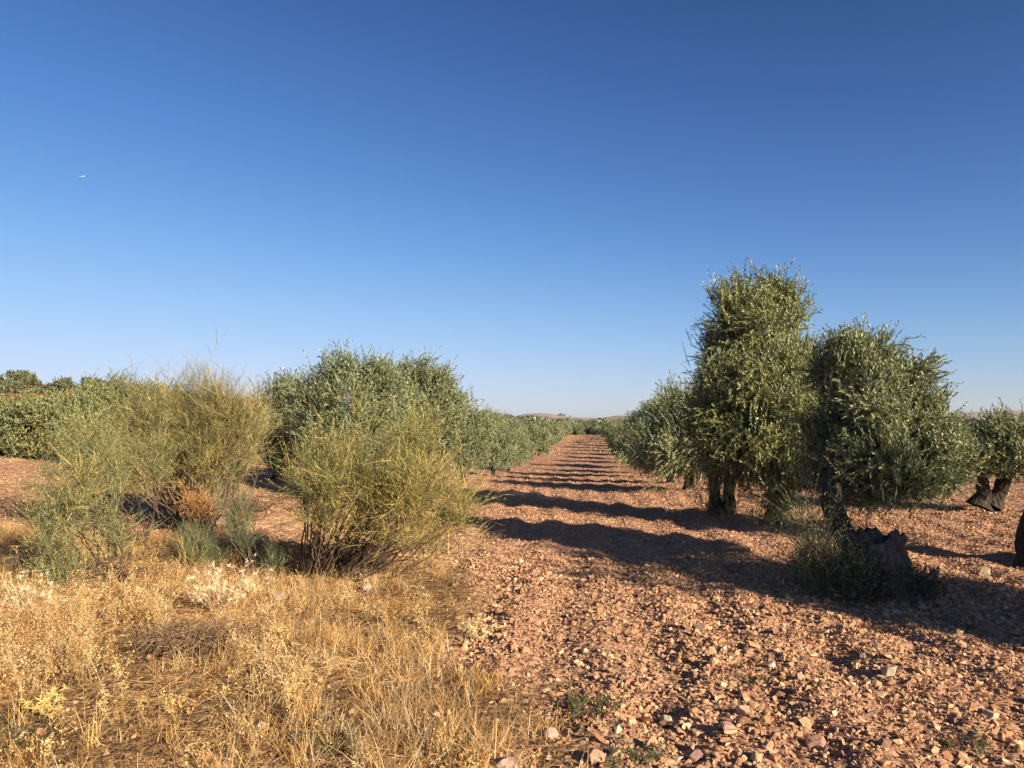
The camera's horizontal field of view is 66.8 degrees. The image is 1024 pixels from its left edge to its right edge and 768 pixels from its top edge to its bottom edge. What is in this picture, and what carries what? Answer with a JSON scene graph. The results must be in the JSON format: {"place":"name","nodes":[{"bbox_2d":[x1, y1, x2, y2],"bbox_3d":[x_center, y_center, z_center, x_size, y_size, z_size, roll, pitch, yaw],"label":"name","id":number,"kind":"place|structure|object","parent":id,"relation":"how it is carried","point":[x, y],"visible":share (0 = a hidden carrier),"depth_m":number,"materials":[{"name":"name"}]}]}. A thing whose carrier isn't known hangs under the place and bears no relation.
{"place":"outdoors","nodes":[
{"label":"outdoors","id":0,"kind":"place"},
{"bbox_2d":[0,384,1023,767],"bbox_3d":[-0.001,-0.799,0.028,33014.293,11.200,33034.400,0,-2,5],"label":"ground","id":1,"kind":"structure","parent":0,"point":[8,510],"depth_m":5.83,"materials":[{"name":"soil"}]},
{"bbox_2d":[0,373,24,395],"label":"round tree","id":2,"kind":"object","parent":1,"relation":"on","point":[5,384],"visible":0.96,"depth_m":53.54,"materials":[{"name":"green plant"}]},
{"bbox_2d":[0,386,31,453],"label":"olive tree","id":3,"kind":"object","parent":1,"relation":"on","point":[1,413],"visible":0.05,"depth_m":20.15,"materials":[{"name":"green plant"}]},
{"bbox_2d":[4,369,40,393],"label":"round tree","id":4,"kind":"object","parent":1,"relation":"on","point":[24,377],"visible":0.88,"depth_m":59.61,"materials":[{"name":"green plant"}]},
{"bbox_2d":[28,381,44,392],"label":"round tree","id":5,"kind":"object","parent":1,"relation":"on","point":[39,388],"visible":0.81,"depth_m":63.72,"materials":[{"name":"green plant"}]},
{"bbox_2d":[0,570,76,622],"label":"dry thistle","id":6,"kind":"object","parent":1,"relation":"on","point":[48,595],"visible":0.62,"depth_m":6.01,"materials":[{"name":"plant"}]},
{"bbox_2d":[16,683,69,720],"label":"dry thistle","id":7,"kind":"object","parent":1,"relation":"on","point":[41,705],"visible":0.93,"depth_m":4.25,"materials":[{"name":"plant"}]},
{"bbox_2d":[43,375,74,396],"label":"round tree","id":8,"kind":"object","parent":1,"relation":"on","point":[64,383],"visible":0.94,"depth_m":61.47,"materials":[{"name":"green plant"}]},
{"bbox_2d":[0,380,122,458],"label":"olive tree","id":9,"kind":"object","parent":1,"relation":"on","point":[29,414],"visible":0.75,"depth_m":19.00,"materials":[{"name":"green plant"}]},
{"bbox_2d":[0,437,169,590],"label":"broom bush","id":10,"kind":"object","parent":1,"relation":"on","point":[58,515],"visible":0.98,"depth_m":7.38,"materials":[{"name":"plant"}]},
{"bbox_2d":[71,375,109,393],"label":"round tree","id":11,"kind":"object","parent":1,"relation":"on","point":[88,378],"visible":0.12,"depth_m":52.59,"materials":[{"name":"green plant"}]},
{"bbox_2d":[10,387,197,543],"bbox_3d":[-5.249,1.041,9.879,2.094,2.029,1.890,-2,-3,40],"label":"broom bush","id":12,"kind":"object","parent":1,"relation":"on","point":[118,462],"visible":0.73,"depth_m":9.87,"materials":[{"name":"plant"}]},
{"bbox_2d":[60,366,193,458],"bbox_3d":[-10.321,0.845,21.084,3.784,2.728,3.073,1,-3,-12],"label":"olive tree","id":13,"kind":"object","parent":1,"relation":"on","point":[112,386],"visible":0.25,"depth_m":20.89,"materials":[{"name":"green plant"}]},
{"bbox_2d":[56,545,209,586],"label":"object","id":14,"kind":"object","parent":1,"relation":"on","point":[99,573],"visible":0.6,"depth_m":7.58,"materials":[{"name":"brown plant"}]},
{"bbox_2d":[133,458,175,524],"bbox_3d":[-5.190,1.555,11.651,0.783,1.177,0.849,-1,-3,29],"label":"broom tuft","id":15,"kind":"object","parent":1,"relation":"on","point":[160,499],"visible":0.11,"depth_m":11.58,"materials":[{"name":"plant"}]},
{"bbox_2d":[90,325,298,529],"bbox_3d":[-4.772,0.629,11.374,3.104,3.181,2.241,0,-2,5],"label":"broom bush","id":16,"kind":"object","parent":1,"relation":"on","point":[223,419],"visible":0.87,"depth_m":11.22,"materials":[{"name":"plant"}]},
{"bbox_2d":[98,606,297,666],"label":"fallen branches","id":17,"kind":"object","parent":1,"relation":"on","point":[194,635],"visible":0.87,"depth_m":5.43,"materials":[{"name":"brown plant"}]},
{"bbox_2d":[173,477,226,539],"bbox_3d":[-4.230,1.659,10.484,0.742,0.896,0.677,0,-2,5],"label":"dead bush","id":18,"kind":"object","parent":1,"relation":"on","point":[204,509],"visible":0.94,"depth_m":10.46,"materials":[{"name":"plant"}]},
{"bbox_2d":[162,512,239,572],"bbox_3d":[-3.345,1.692,8.271,0.761,0.787,0.872,-2,-3,44],"label":"broom tuft","id":19,"kind":"object","parent":1,"relation":"on","point":[191,542],"visible":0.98,"depth_m":8.26,"materials":[{"name":"green plant"}]},
{"bbox_2d":[183,552,272,618],"bbox_3d":[-2.447,1.719,6.601,0.779,0.525,0.552,0,-2,5],"label":"dry thistle","id":20,"kind":"object","parent":1,"relation":"on","point":[215,588],"visible":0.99,"depth_m":6.55,"materials":[{"name":"plant"}]},
{"bbox_2d":[194,455,299,577],"bbox_3d":[-2.772,1.405,8.150,1.074,1.377,1.001,0,-2,5],"label":"broom tuft","id":21,"kind":"object","parent":1,"relation":"on","point":[246,530],"visible":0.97,"depth_m":8.20,"materials":[{"name":"green plant"}]},
{"bbox_2d":[254,721,266,728],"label":"rock","id":22,"kind":"object","parent":1,"relation":"on","point":[257,723],"visible":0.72,"depth_m":4.06,"materials":[{"name":"beige stone"}]},
{"bbox_2d":[221,488,301,511],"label":"fallen branches","id":23,"kind":"object","parent":1,"relation":"on","point":[262,502],"visible":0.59,"depth_m":13.38,"materials":[{"name":"brown wood"}]},
{"bbox_2d":[271,591,286,602],"bbox_3d":[-2.191,2.010,7.267,0.108,0.132,0.166,-1,-3,27],"label":"rock","id":24,"kind":"object","parent":1,"relation":"on","point":[276,596],"visible":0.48,"depth_m":7.22,"materials":[{"name":"beige stone"}]},
{"bbox_2d":[230,366,330,478],"bbox_3d":[-6.015,1.053,20.313,3.186,3.260,2.676,0,-2,5],"label":"olive tree","id":25,"kind":"object","parent":1,"relation":"on","point":[289,395],"visible":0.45,"depth_m":19.87,"materials":[{"name":"green plant"}]},
{"bbox_2d":[235,645,371,682],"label":"dry stalks","id":26,"kind":"object","parent":1,"relation":"on","point":[300,664],"visible":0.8,"depth_m":4.77,"materials":[{"name":"beige plant"}]},
{"bbox_2d":[216,523,412,570],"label":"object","id":27,"kind":"object","parent":1,"relation":"on","point":[306,545],"visible":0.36,"depth_m":9.32,"materials":[{"name":"plant"}]},
{"bbox_2d":[277,336,435,500],"bbox_3d":[-3.265,0.772,16.331,3.286,3.679,2.980,0,-2,5],"label":"olive tree","id":28,"kind":"object","parent":1,"relation":"on","point":[344,379],"visible":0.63,"depth_m":16.10,"materials":[{"name":"green plant"}]},
{"bbox_2d":[362,584,372,591],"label":"rock","id":29,"kind":"object","parent":1,"relation":"on","point":[366,588],"visible":0.74,"depth_m":7.61,"materials":[{"name":"beige stone"}]},
{"bbox_2d":[242,365,510,582],"bbox_3d":[-1.375,0.988,8.092,2.800,2.385,2.173,0,-2,5],"label":"broom bush","id":30,"kind":"object","parent":1,"relation":"on","point":[389,482],"visible":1,"depth_m":7.97,"materials":[{"name":"plant"}]},
{"bbox_2d":[359,522,459,554],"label":"fallen branches","id":31,"kind":"object","parent":1,"relation":"on","point":[414,542],"visible":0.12,"depth_m":10.11,"materials":[{"name":"brown wood"}]},
{"bbox_2d":[392,344,490,483],"bbox_3d":[-2.202,0.929,18.590,2.962,3.792,2.850,-1,-3,27],"label":"olive tree","id":32,"kind":"object","parent":1,"relation":"on","point":[436,384],"visible":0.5,"depth_m":18.40,"materials":[{"name":"green plant"}]},
{"bbox_2d":[440,384,502,479],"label":"olive tree","id":33,"kind":"object","parent":1,"relation":"on","point":[483,428],"visible":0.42,"depth_m":26.29,"materials":[{"name":"green plant"}]},
{"bbox_2d":[461,615,497,641],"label":"dry thistle","id":34,"kind":"object","parent":1,"relation":"on","point":[485,632],"visible":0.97,"depth_m":5.85,"materials":[{"name":"plant"}]},
{"bbox_2d":[0,490,992,767],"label":"green weeds","id":35,"kind":"object","parent":1,"relation":"on","point":[980,748],"visible":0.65,"depth_m":3.90,"materials":[{"name":"plant"}]},
{"bbox_2d":[476,406,523,475],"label":"olive tree","id":36,"kind":"object","parent":1,"relation":"on","point":[502,454],"visible":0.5,"depth_m":32.85,"materials":[{"name":"green plant"}]},
{"bbox_2d":[0,487,1014,767],"bbox_3d":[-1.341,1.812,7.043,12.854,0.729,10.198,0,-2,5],"label":"dry grass","id":37,"kind":"structure","parent":1,"relation":"on","point":[317,581],"depth_m":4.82,"materials":[{"name":"plant"}]},
{"bbox_2d":[496,756,521,767],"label":"rock","id":38,"kind":"object","parent":1,"relation":"on","point":[504,761],"visible":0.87,"depth_m":3.67,"materials":[{"name":"stone"}]},
{"bbox_2d":[499,413,534,470],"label":"olive tree","id":39,"kind":"object","parent":1,"relation":"on","point":[523,452],"visible":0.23,"depth_m":39.63,"materials":[{"name":"green plant"}]},
{"bbox_2d":[520,645,531,652],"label":"stone","id":40,"kind":"object","parent":1,"relation":"on","point":[525,649],"visible":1,"depth_m":5.46,"materials":[{"name":"beige stone"}]},
{"bbox_2d":[518,420,538,465],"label":"olive tree","id":41,"kind":"object","parent":1,"relation":"on","point":[525,430],"visible":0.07,"depth_m":46.26,"materials":[{"name":"green plant"}]},
{"bbox_2d":[523,419,552,459],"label":"olive tree","id":42,"kind":"object","parent":1,"relation":"on","point":[542,442],"visible":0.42,"depth_m":52.79,"materials":[{"name":"green plant"}]},
{"bbox_2d":[530,424,553,455],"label":"olive tree","id":43,"kind":"object","parent":1,"relation":"on","point":[549,440],"visible":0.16,"depth_m":59.71,"materials":[{"name":"green plant"}]},
{"bbox_2d":[537,420,555,440],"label":"olive tree","id":44,"kind":"object","parent":1,"relation":"on","point":[547,424],"visible":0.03,"depth_m":66.55,"materials":[{"name":"green plant"}]},
{"bbox_2d":[544,727,557,741],"bbox_3d":[0.206,1.844,4.083,0.091,0.070,0.071,10,3,-27],"label":"rock","id":45,"kind":"object","parent":1,"relation":"on","point":[550,735],"visible":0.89,"depth_m":4.07,"materials":[{"name":"beige stone"}]},
{"bbox_2d":[544,421,564,446],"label":"olive tree","id":46,"kind":"object","parent":1,"relation":"on","point":[554,430],"visible":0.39,"depth_m":73.13,"materials":[{"name":"green plant"}]},
{"bbox_2d":[552,673,560,677],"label":"stone","id":47,"kind":"object","parent":1,"relation":"on","point":[555,675],"visible":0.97,"depth_m":5.05,"materials":[{"name":"stone"}]},
{"bbox_2d":[549,420,565,444],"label":"olive tree","id":48,"kind":"object","parent":1,"relation":"on","point":[554,422],"visible":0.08,"depth_m":79.63,"materials":[{"name":"green plant"}]},
{"bbox_2d":[557,421,566,436],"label":"olive tree","id":49,"kind":"object","parent":1,"relation":"on","point":[562,426],"visible":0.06,"depth_m":93.00,"materials":[{"name":"green plant"}]},
{"bbox_2d":[558,422,568,436],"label":"olive tree","id":50,"kind":"object","parent":1,"relation":"on","point":[566,426],"visible":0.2,"depth_m":99.78,"materials":[{"name":"green plant"}]},
{"bbox_2d":[565,423,572,434],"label":"olive tree","id":51,"kind":"object","parent":1,"relation":"on","point":[569,430],"visible":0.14,"depth_m":106.13,"materials":[{"name":"green plant"}]},
{"bbox_2d":[573,423,585,434],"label":"olive tree","id":52,"kind":"object","parent":1,"relation":"on","point":[578,429],"visible":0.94,"depth_m":117.95,"materials":[{"name":"green plant"}]},
{"bbox_2d":[583,423,591,434],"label":"olive tree","id":53,"kind":"object","parent":1,"relation":"on","point":[587,429],"visible":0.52,"depth_m":119.95,"materials":[{"name":"green plant"}]},
{"bbox_2d":[588,422,600,434],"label":"olive tree","id":54,"kind":"object","parent":1,"relation":"on","point":[594,427],"visible":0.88,"depth_m":117.84,"materials":[{"name":"green plant"}]},
{"bbox_2d":[588,748,605,764],"bbox_3d":[0.405,1.816,3.787,0.092,0.066,0.086,6,2,-27],"label":"rock","id":55,"kind":"object","parent":1,"relation":"on","point":[595,755],"visible":0.95,"depth_m":3.76,"materials":[{"name":"beige stone"}]},
{"bbox_2d":[594,732,606,743],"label":"stone","id":56,"kind":"object","parent":1,"relation":"on","point":[599,737],"visible":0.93,"depth_m":3.95,"materials":[{"name":"brown stone"}]},
{"bbox_2d":[600,422,616,443],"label":"olive tree","id":57,"kind":"object","parent":1,"relation":"on","point":[608,434],"visible":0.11,"depth_m":76.85,"materials":[{"name":"green plant"}]},
{"bbox_2d":[601,419,615,434],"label":"olive tree","id":58,"kind":"object","parent":1,"relation":"on","point":[613,422],"visible":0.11,"depth_m":82.23,"materials":[{"name":"green plant"}]},
{"bbox_2d":[603,417,620,440],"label":"olive tree","id":59,"kind":"object","parent":1,"relation":"on","point":[611,428],"visible":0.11,"depth_m":71.12,"materials":[{"name":"green plant"}]},
{"bbox_2d":[606,425,620,451],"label":"olive tree","id":60,"kind":"object","parent":1,"relation":"on","point":[611,443],"visible":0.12,"depth_m":60.22,"materials":[{"name":"green plant"}]},
{"bbox_2d":[609,746,620,757],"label":"stone","id":61,"kind":"object","parent":1,"relation":"on","point":[612,754],"visible":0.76,"depth_m":3.79,"materials":[{"name":"beige stone"}]},
{"bbox_2d":[605,421,627,443],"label":"olive tree","id":62,"kind":"object","parent":1,"relation":"on","point":[609,440],"visible":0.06,"depth_m":65.90,"materials":[{"name":"green plant"}]},
{"bbox_2d":[613,421,625,446],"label":"olive tree","id":63,"kind":"object","parent":1,"relation":"on","point":[619,434],"visible":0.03,"depth_m":54.66,"materials":[{"name":"green plant"}]},
{"bbox_2d":[614,425,626,461],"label":"olive tree","id":64,"kind":"object","parent":1,"relation":"on","point":[622,438],"depth_m":49.07,"materials":[{"name":"green plant"}]},
{"bbox_2d":[609,404,636,468],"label":"olive tree","id":65,"kind":"object","parent":1,"relation":"on","point":[618,450],"visible":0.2,"depth_m":43.16,"materials":[{"name":"green plant"}]},
{"bbox_2d":[621,427,646,473],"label":"olive tree","id":66,"kind":"object","parent":1,"relation":"on","point":[629,449],"visible":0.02,"depth_m":37.76,"materials":[{"name":"green plant"}]},
{"bbox_2d":[619,391,662,477],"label":"olive tree","id":67,"kind":"object","parent":1,"relation":"on","point":[643,406],"visible":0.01,"depth_m":32.53,"materials":[{"name":"green plant"}]},
{"bbox_2d":[618,391,700,483],"bbox_3d":[5.369,1.868,26.709,3.258,3.491,4.078,2,-3,-42],"label":"olive tree","id":68,"kind":"object","parent":1,"relation":"on","point":[639,423],"visible":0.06,"depth_m":26.82,"materials":[{"name":"green plant"}]},
{"bbox_2d":[660,714,671,722],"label":"rock","id":69,"kind":"object","parent":1,"relation":"on","point":[668,718],"visible":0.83,"depth_m":4.33,"materials":[{"name":"beige stone"}]},
{"bbox_2d":[665,597,675,603],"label":"stone","id":70,"kind":"object","parent":1,"relation":"on","point":[667,600],"visible":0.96,"depth_m":6.99,"materials":[{"name":"beige stone"}]},
{"bbox_2d":[620,369,757,489],"bbox_3d":[4.852,1.274,21.267,3.840,3.599,4.361,1,-3,-15],"label":"olive tree","id":71,"kind":"object","parent":1,"relation":"on","point":[666,458],"visible":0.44,"depth_m":20.82,"materials":[{"name":"green plant"}]},
{"bbox_2d":[688,749,703,762],"bbox_3d":[0.902,1.832,3.808,0.077,0.070,0.067,-1,-3,24],"label":"rock","id":72,"kind":"object","parent":1,"relation":"on","point":[695,755],"visible":0.94,"depth_m":3.80,"materials":[{"name":"pink stone"}]},
{"bbox_2d":[695,624,705,631],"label":"rock","id":73,"kind":"object","parent":1,"relation":"on","point":[701,627],"visible":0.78,"depth_m":6.12,"materials":[{"name":"beige stone"}]},
{"bbox_2d":[719,721,736,730],"bbox_3d":[1.131,1.802,4.069,0.078,0.067,0.076,-1,-6,-7],"label":"rock","id":74,"kind":"object","parent":1,"relation":"on","point":[724,725],"visible":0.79,"depth_m":4.05,"materials":[{"name":"beige stone"}]},
{"bbox_2d":[467,410,1011,426],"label":"olive grove","id":75,"kind":"object","parent":1,"relation":"on","point":[537,420],"visible":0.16,"depth_m":156.34,"materials":[{"name":"green plant"}]},
{"bbox_2d":[736,705,750,714],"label":"rock","id":76,"kind":"object","parent":1,"relation":"on","point":[742,709],"visible":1,"depth_m":4.23,"materials":[{"name":"beige stone"}]},
{"bbox_2d":[664,258,829,533],"bbox_3d":[4.285,0.123,13.820,3.267,5.030,3.717,-1,-3,23],"label":"olive tree","id":77,"kind":"object","parent":1,"relation":"on","point":[739,403],"visible":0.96,"depth_m":13.36,"materials":[{"name":"green plant"}]},
{"bbox_2d":[748,640,761,647],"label":"stone","id":78,"kind":"object","parent":1,"relation":"on","point":[751,643],"visible":1,"depth_m":5.55,"materials":[{"name":"beige stone"}]},
{"bbox_2d":[751,751,761,762],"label":"rock","id":79,"kind":"object","parent":1,"relation":"on","point":[756,756],"visible":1,"depth_m":3.71,"materials":[{"name":"beige stone"}]},
{"bbox_2d":[759,715,770,725],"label":"rock","id":80,"kind":"object","parent":1,"relation":"on","point":[764,720],"visible":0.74,"depth_m":4.14,"materials":[{"name":"beige stone"}]},
{"bbox_2d":[766,740,773,750],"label":"stone","id":81,"kind":"object","parent":1,"relation":"on","point":[770,743],"visible":1,"depth_m":3.82,"materials":[{"name":"beige stone"}]},
{"bbox_2d":[768,661,775,667],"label":"rock","id":82,"kind":"object","parent":1,"relation":"on","point":[772,664],"visible":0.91,"depth_m":5.15,"materials":[{"name":"white stone"}]},
{"bbox_2d":[795,673,804,680],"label":"rock","id":83,"kind":"object","parent":1,"relation":"on","point":[798,676],"visible":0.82,"depth_m":4.77,"materials":[{"name":"beige stone"}]},
{"bbox_2d":[805,734,826,749],"bbox_3d":[1.518,1.797,3.885,0.107,0.082,0.079,0,-3,10],"label":"rock","id":84,"kind":"object","parent":1,"relation":"on","point":[813,741],"visible":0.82,"depth_m":3.86,"materials":[{"name":"brown stone"}]},
{"bbox_2d":[848,695,854,699],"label":"stone","id":85,"kind":"object","parent":1,"relation":"on","point":[851,697],"visible":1,"depth_m":4.45,"materials":[{"name":"brown stone"}]},
{"bbox_2d":[753,312,995,607],"bbox_3d":[3.828,0.678,8.327,2.194,2.999,3.410,-2,-3,39],"label":"olive tree","id":86,"kind":"object","parent":1,"relation":"on","point":[884,433],"visible":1,"depth_m":8.15,"materials":[{"name":"green plant"}]},
{"bbox_2d":[879,760,890,765],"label":"stone","id":87,"kind":"object","parent":1,"relation":"on","point":[884,762],"visible":1,"depth_m":3.55,"materials":[{"name":"beige stone"}]},
{"bbox_2d":[881,666,896,676],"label":"rock","id":88,"kind":"object","parent":1,"relation":"on","point":[888,671],"visible":0.99,"depth_m":4.85,"materials":[{"name":"beige stone"}]},
{"bbox_2d":[891,609,900,614],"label":"rock","id":89,"kind":"object","parent":1,"relation":"on","point":[895,611],"visible":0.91,"depth_m":6.82,"materials":[{"name":"grey stone"}]},
{"bbox_2d":[892,730,910,749],"bbox_3d":[1.883,1.740,3.763,0.059,0.051,0.131,-11,32,-32],"label":"stone","id":90,"kind":"object","parent":1,"relation":"on","point":[898,741],"visible":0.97,"depth_m":3.77,"materials":[{"name":"beige stone"}]},
{"bbox_2d":[907,710,917,715],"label":"stone","id":91,"kind":"object","parent":1,"relation":"on","point":[911,712],"visible":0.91,"depth_m":4.30,"materials":[{"name":"beige stone"}]},
{"bbox_2d":[914,676,922,681],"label":"stone","id":92,"kind":"object","parent":1,"relation":"on","point":[917,678],"visible":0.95,"depth_m":4.75,"materials":[{"name":"beige stone"}]},
{"bbox_2d":[930,568,941,575],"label":"rock","id":93,"kind":"object","parent":1,"relation":"on","point":[940,571],"visible":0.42,"depth_m":8.62,"materials":[{"name":"beige stone"}]},
{"bbox_2d":[943,751,953,759],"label":"stone","id":94,"kind":"object","parent":1,"relation":"on","point":[947,755],"visible":1,"depth_m":3.69,"materials":[{"name":"brown stone"}]},
{"bbox_2d":[945,704,953,708],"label":"stone","id":95,"kind":"object","parent":1,"relation":"on","point":[948,706],"visible":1,"depth_m":4.30,"materials":[{"name":"beige stone"}]},
{"bbox_2d":[977,567,989,575],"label":"rock","id":96,"kind":"object","parent":1,"relation":"on","point":[983,571],"visible":0.93,"depth_m":8.77,"materials":[{"name":"beige stone"}]},
{"bbox_2d":[956,397,1023,511],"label":"olive tree","id":97,"kind":"object","parent":1,"relation":"on","point":[1002,445],"visible":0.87,"depth_m":14.85,"materials":[{"name":"green plant"}]},
{"bbox_2d":[983,709,998,720],"bbox_3d":[2.610,1.805,4.235,0.095,0.053,0.076,-2,-2,-19],"label":"rock","id":98,"kind":"object","parent":1,"relation":"on","point":[989,714],"visible":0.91,"depth_m":4.21,"materials":[{"name":"beige stone"}]},
{"bbox_2d":[1003,620,1013,627],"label":"stone","id":99,"kind":"object","parent":1,"relation":"on","point":[1011,623],"visible":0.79,"depth_m":6.45,"materials":[{"name":"stone"}]},
{"bbox_2d":[1000,724,1017,730],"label":"stone","id":100,"kind":"object","parent":1,"relation":"on","point":[1010,728],"visible":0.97,"depth_m":4.11,"materials":[{"name":"brown stone"}]},
{"bbox_2d":[1013,512,1023,566],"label":"olive tree","id":101,"kind":"object","parent":1,"relation":"on","point":[1019,549],"visible":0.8,"depth_m":9.49,"materials":[{"name":"brown plant"}]},
{"bbox_2d":[0,0,1023,417],"label":"sky","id":102,"kind":"structure","parent":0,"point":[543,194],"materials":[{"name":"blue"}]},
{"bbox_2d":[518,413,630,419],"bbox_3d":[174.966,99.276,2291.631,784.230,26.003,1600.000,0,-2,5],"label":"hill","id":103,"kind":"structure","parent":0,"point":[550,416],"depth_m":1912.32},
{"bbox_2d":[945,410,1023,418],"bbox_3d":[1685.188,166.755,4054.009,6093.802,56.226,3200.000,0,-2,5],"label":"ridge","id":104,"kind":"structure","parent":0,"point":[975,414],"depth_m":3257.14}
]}

